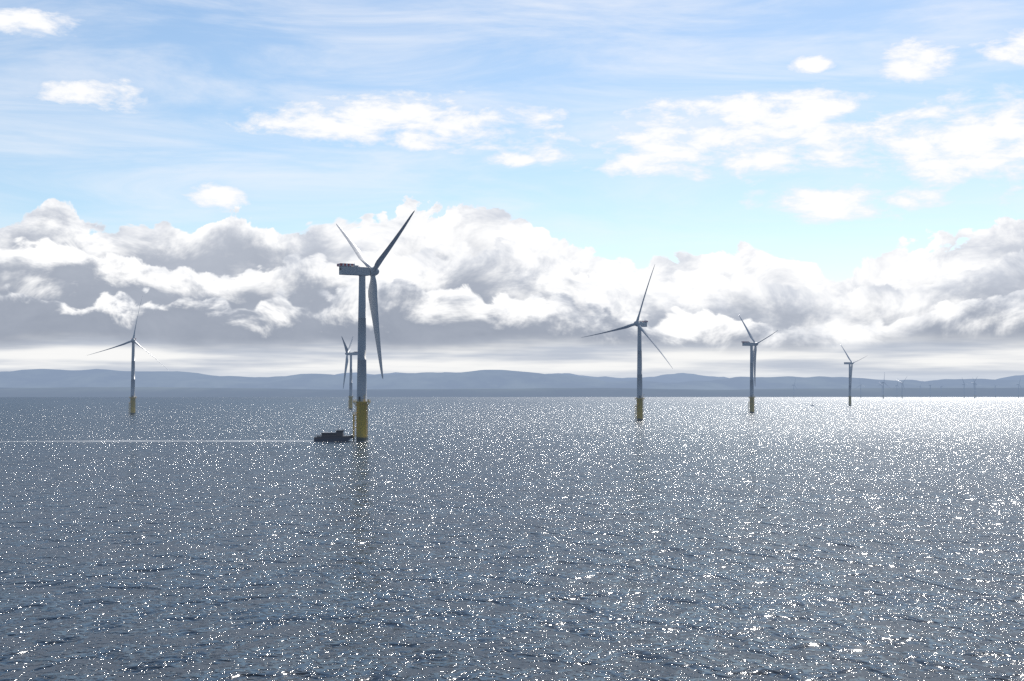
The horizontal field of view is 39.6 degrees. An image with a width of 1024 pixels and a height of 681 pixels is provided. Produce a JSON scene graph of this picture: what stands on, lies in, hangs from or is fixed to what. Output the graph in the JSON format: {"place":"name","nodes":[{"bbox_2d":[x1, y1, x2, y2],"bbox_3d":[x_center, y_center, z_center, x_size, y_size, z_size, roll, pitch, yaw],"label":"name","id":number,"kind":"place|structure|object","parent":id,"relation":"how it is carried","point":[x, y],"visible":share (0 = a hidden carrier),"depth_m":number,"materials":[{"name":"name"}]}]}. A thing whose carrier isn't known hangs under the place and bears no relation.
{"place":"outdoors","nodes":[
{"label":"outdoors","id":0,"kind":"place"},
{"bbox_2d":[0,397,1023,680],"bbox_3d":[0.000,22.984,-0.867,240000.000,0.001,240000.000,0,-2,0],"label":"sea","id":1,"kind":"structure","parent":0,"point":[616,539],"depth_m":225.20,"materials":[{"name":"liquid"}]},
{"bbox_2d":[90,299,166,413],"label":"turbine","id":2,"kind":"object","parent":1,"relation":"in","point":[132,397],"visible":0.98,"depth_m":1613.13,"materials":[{"name":"paint"}]},
{"bbox_2d":[22,440,307,441],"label":"wake foam","id":3,"kind":"object","parent":1,"relation":"on","point":[208,440],"visible":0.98,"depth_m":691.10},
{"bbox_2d":[314,427,352,440],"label":"crew boat","id":4,"kind":"object","parent":1,"relation":"on","point":[337,435],"visible":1,"depth_m":695.40,"materials":[{"name":"grey"}]},
{"bbox_2d":[341,336,357,408],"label":"turbine","id":5,"kind":"object","parent":1,"relation":"in","point":[347,353],"visible":0.94,"depth_m":2135.18,"materials":[{"name":"paint"}]},
{"bbox_2d":[336,211,414,440],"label":"turbine","id":6,"kind":"object","parent":1,"relation":"in","point":[361,404],"visible":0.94,"depth_m":698.85,"materials":[{"name":"paint"}]},
{"bbox_2d":[581,265,672,420],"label":"turbine","id":7,"kind":"object","parent":1,"relation":"in","point":[639,325],"visible":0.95,"depth_m":1225.55,"materials":[{"name":"paint"}]},
{"bbox_2d":[739,316,776,412],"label":"turbine","id":8,"kind":"object","parent":1,"relation":"in","point":[752,363],"visible":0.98,"depth_m":1723.31,"materials":[{"name":"paint"}]},
{"bbox_2d":[842,347,862,405],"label":"turbine","id":9,"kind":"object","parent":1,"relation":"in","point":[850,372],"visible":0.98,"depth_m":2787.67,"materials":[{"name":"paint"}]},
{"bbox_2d":[880,372,889,398],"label":"turbine","id":10,"kind":"object","parent":1,"relation":"in","point":[883,385],"visible":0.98,"depth_m":7293.70,"materials":[{"name":"paint"}]},
{"bbox_2d":[0,369,1023,389],"bbox_3d":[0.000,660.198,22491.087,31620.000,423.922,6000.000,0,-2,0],"label":"coast hills","id":11,"kind":"structure","parent":0,"point":[57,378],"depth_m":20928.73,"materials":[{"name":"grey"}]},
{"bbox_2d":[0,387,1023,396],"bbox_3d":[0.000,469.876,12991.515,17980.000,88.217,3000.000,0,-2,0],"label":"coast hills","id":12,"kind":"structure","parent":0,"point":[274,392],"depth_m":11920.15,"materials":[{"name":"grey"}]},
{"bbox_2d":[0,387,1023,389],"bbox_3d":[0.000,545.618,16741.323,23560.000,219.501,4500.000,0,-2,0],"label":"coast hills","id":13,"kind":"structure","parent":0,"point":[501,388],"depth_m":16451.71,"materials":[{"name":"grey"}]},
{"bbox_2d":[0,0,1023,380],"label":"sky","id":14,"kind":"structure","parent":0,"point":[827,176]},
{"bbox_2d":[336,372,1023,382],"bbox_3d":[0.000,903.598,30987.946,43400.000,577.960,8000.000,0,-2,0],"label":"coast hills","id":15,"kind":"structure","parent":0,"point":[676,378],"depth_m":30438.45,"materials":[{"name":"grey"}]}
]}

